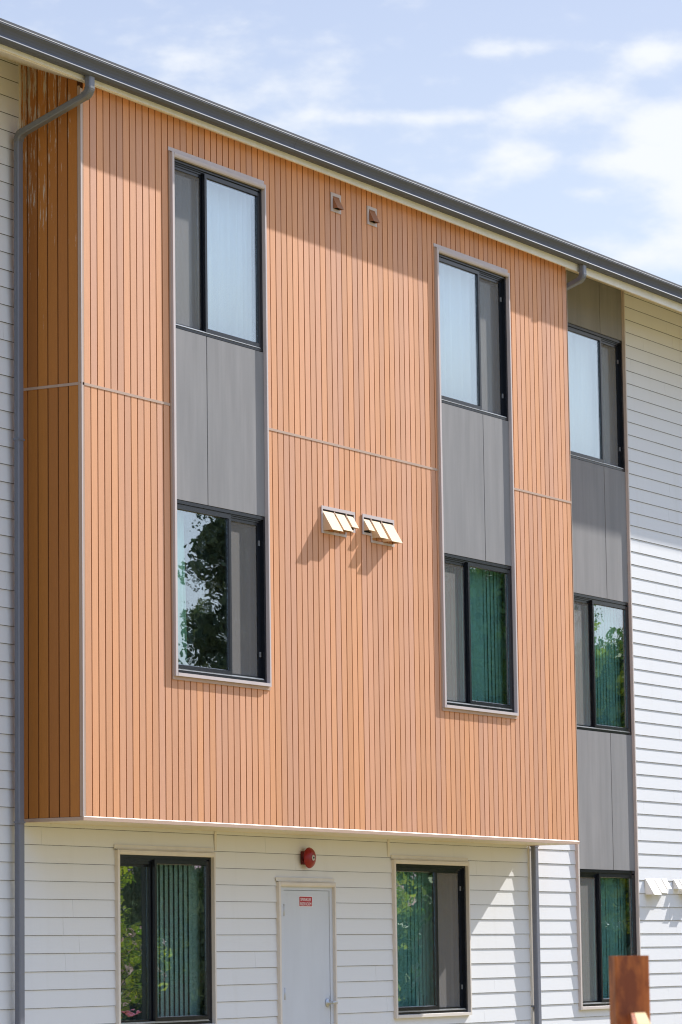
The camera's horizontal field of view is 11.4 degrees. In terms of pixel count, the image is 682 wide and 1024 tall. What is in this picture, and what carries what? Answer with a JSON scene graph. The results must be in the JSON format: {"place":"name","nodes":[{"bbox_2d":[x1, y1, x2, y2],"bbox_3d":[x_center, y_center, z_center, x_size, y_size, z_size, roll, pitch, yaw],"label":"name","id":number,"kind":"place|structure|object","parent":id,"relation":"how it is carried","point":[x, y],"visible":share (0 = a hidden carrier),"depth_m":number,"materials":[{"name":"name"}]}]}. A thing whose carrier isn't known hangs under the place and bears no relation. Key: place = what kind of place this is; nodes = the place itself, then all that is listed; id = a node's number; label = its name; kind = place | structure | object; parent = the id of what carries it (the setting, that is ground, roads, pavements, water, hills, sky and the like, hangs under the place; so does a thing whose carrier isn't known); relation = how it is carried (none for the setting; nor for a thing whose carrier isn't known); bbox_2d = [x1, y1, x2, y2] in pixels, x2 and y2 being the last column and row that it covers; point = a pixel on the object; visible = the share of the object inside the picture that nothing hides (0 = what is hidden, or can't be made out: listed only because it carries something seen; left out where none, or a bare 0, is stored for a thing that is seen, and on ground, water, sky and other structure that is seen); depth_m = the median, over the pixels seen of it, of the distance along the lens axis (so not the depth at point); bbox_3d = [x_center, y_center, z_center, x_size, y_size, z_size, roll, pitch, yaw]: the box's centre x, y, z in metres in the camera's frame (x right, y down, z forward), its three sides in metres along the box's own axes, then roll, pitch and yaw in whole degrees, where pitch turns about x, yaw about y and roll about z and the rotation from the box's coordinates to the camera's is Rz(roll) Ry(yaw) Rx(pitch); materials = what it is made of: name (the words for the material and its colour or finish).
{"place":"outdoors","nodes":[
{"label":"outdoors","id":0,"kind":"place"},
{"bbox_2d":[0,0,681,285],"label":"sky","id":1,"kind":"structure","parent":0,"point":[562,119],"materials":[{"name":"blue"}]},
{"label":"ground","id":2,"kind":"structure","parent":0,"visible":0},
{"bbox_2d":[0,18,681,1023],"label":"apartment building","id":3,"kind":"structure","parent":2,"relation":"on","point":[342,456],"depth_m":31.43,"materials":[{"name":"orange wood"}]},
{"bbox_2d":[120,866,148,1020],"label":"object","id":4,"kind":"object","parent":3,"relation":"attached to","point":[134,920],"visible":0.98,"depth_m":29.42,"materials":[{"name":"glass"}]},
{"bbox_2d":[120,854,211,1023],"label":"window","id":5,"kind":"structure","parent":3,"relation":"in","point":[204,863],"depth_m":29.85,"materials":[{"name":"metal"}]},
{"bbox_2d":[157,864,199,1016],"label":"vertical blinds","id":6,"kind":"object","parent":3,"relation":"attached to","point":[194,949],"visible":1,"depth_m":30.06,"materials":[{"name":"green fabric"}]},
{"bbox_2d":[177,510,186,664],"bbox_3d":[-1.416,0.700,29.311,0.012,1.700,0.361,-5,-8,29],"label":"curtain","id":7,"kind":"object","parent":3,"relation":"hanging from","point":[182,644],"visible":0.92,"depth_m":29.40,"materials":[{"name":"white fabric"}]},
{"bbox_2d":[174,174,251,340],"bbox_3d":[-1.143,-2.210,30.230,0.073,1.700,1.735,-5,-8,29],"label":"curtain","id":8,"kind":"object","parent":3,"relation":"hanging from","point":[229,263],"visible":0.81,"depth_m":30.33,"materials":[{"name":"white fabric"}]},
{"bbox_2d":[174,158,262,351],"bbox_3d":[-1.125,-2.245,30.119,0.114,1.490,1.512,-5,-8,29],"label":"window","id":9,"kind":"structure","parent":3,"relation":"in","point":[181,168],"depth_m":30.21,"materials":[{"name":"metal"}]},
{"bbox_2d":[177,500,266,682],"bbox_3d":[-1.084,0.704,29.737,0.114,1.479,1.512,-5,-8,29],"label":"window","id":10,"kind":"structure","parent":3,"relation":"in","point":[229,517],"depth_m":30.13,"materials":[{"name":"metal"}]},
{"bbox_2d":[231,525,254,675],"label":"vertical blinds","id":11,"kind":"object","parent":3,"relation":"attached to","point":[242,576],"visible":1,"depth_m":30.27,"materials":[{"name":"grey fabric"}]},
{"bbox_2d":[299,896,311,906],"bbox_3d":[-0.328,3.611,31.741,0.003,0.098,0.244,-5,-8,29],"label":"sign","id":12,"kind":"object","parent":3,"relation":"attached to","point":[305,901],"visible":1,"depth_m":31.74,"materials":[{"name":"red plastic"}]},
{"bbox_2d":[301,847,315,867],"bbox_3d":[-0.295,3.206,31.740,0.110,0.194,0.194,-5,-8,29],"label":"alarm bell","id":13,"kind":"object","parent":3,"relation":"attached to","point":[308,857],"visible":1,"depth_m":31.69,"materials":[{"name":"red metal"}]},
{"bbox_2d":[283,890,337,1023],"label":"door","id":14,"kind":"structure","parent":3,"relation":"in","point":[307,998],"depth_m":31.68,"materials":[{"name":"grey paint"}]},
{"bbox_2d":[396,872,433,1006],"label":"vertical blinds","id":15,"kind":"object","parent":3,"relation":"attached to","point":[420,912],"visible":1,"depth_m":33.77,"materials":[{"name":"teal fabric"}]},
{"bbox_2d":[396,864,467,1014],"bbox_3d":[0.846,4.214,33.825,0.114,1.462,1.512,-5,-8,29],"label":"window","id":16,"kind":"structure","parent":3,"relation":"in","point":[434,870],"depth_m":34.27,"materials":[{"name":"metal"}]},
{"bbox_2d":[437,875,453,1006],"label":"vertical blinds","id":17,"kind":"object","parent":3,"relation":"attached to","point":[445,942],"visible":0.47,"depth_m":34.38,"materials":[{"name":"grey fabric"}]},
{"bbox_2d":[439,263,497,413],"bbox_3d":[1.256,-1.704,34.390,0.073,1.700,1.734,-5,-8,29],"label":"curtain","id":18,"kind":"object","parent":3,"relation":"hanging from","point":[457,338],"visible":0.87,"depth_m":34.37,"materials":[{"name":"white fabric"}]},
{"bbox_2d":[439,254,507,420],"bbox_3d":[1.274,-1.739,34.279,0.114,1.490,1.513,-5,-8,29],"label":"window","id":19,"kind":"structure","parent":3,"relation":"in","point":[479,275],"depth_m":34.71,"materials":[{"name":"metal"}]},
{"bbox_2d":[444,566,503,703],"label":"vertical blinds","id":20,"kind":"object","parent":3,"relation":"attached to","point":[479,637],"visible":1,"depth_m":34.11,"materials":[{"name":"teal fabric"}]},
{"bbox_2d":[444,553,513,712],"bbox_3d":[1.315,1.210,33.896,0.114,1.479,1.513,-5,-8,29],"label":"window","id":21,"kind":"structure","parent":3,"relation":"in","point":[454,561],"depth_m":34.11,"materials":[{"name":"metal"}]},
{"bbox_2d":[568,332,614,464],"bbox_3d":[2.776,-1.228,38.224,0.073,1.700,1.752,-5,-8,29],"label":"curtain","id":22,"kind":"object","parent":3,"relation":"hanging from","point":[583,395],"visible":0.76,"depth_m":38.21,"materials":[{"name":"white fabric"}]},
{"bbox_2d":[568,323,624,471],"bbox_3d":[2.783,-1.266,38.092,0.114,1.490,1.480,-5,-8,29],"label":"window","id":23,"kind":"structure","parent":3,"relation":"in","point":[599,340],"depth_m":38.57,"materials":[{"name":"metal"}]},
{"bbox_2d":[574,604,621,726],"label":"vertical blinds","id":24,"kind":"object","parent":3,"relation":"attached to","point":[609,672],"visible":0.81,"depth_m":37.96,"materials":[{"name":"teal fabric"}]},
{"bbox_2d":[574,593,631,734],"bbox_3d":[2.824,1.684,37.710,0.114,1.479,1.480,-5,-8,29],"label":"window","id":25,"kind":"structure","parent":3,"relation":"in","point":[579,599],"depth_m":37.97,"materials":[{"name":"metal"}]},
{"bbox_2d":[580,878,626,1000],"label":"vertical blinds","id":26,"kind":"object","parent":3,"relation":"attached to","point":[613,922],"visible":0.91,"depth_m":37.47,"materials":[{"name":"teal fabric"}]},
{"bbox_2d":[580,869,636,1006],"bbox_3d":[2.865,4.640,37.327,0.114,1.462,1.480,-5,-8,29],"label":"window","id":27,"kind":"structure","parent":3,"relation":"in","point":[629,876],"depth_m":37.23,"materials":[{"name":"metal"}]},
{"bbox_2d":[609,955,650,1023],"bbox_3d":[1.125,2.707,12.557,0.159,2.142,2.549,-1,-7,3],"label":"fence post","id":28,"kind":"object","parent":2,"relation":"on","point":[629,992],"visible":1,"depth_m":13.79,"materials":[{"name":"brown wood"}]}
]}

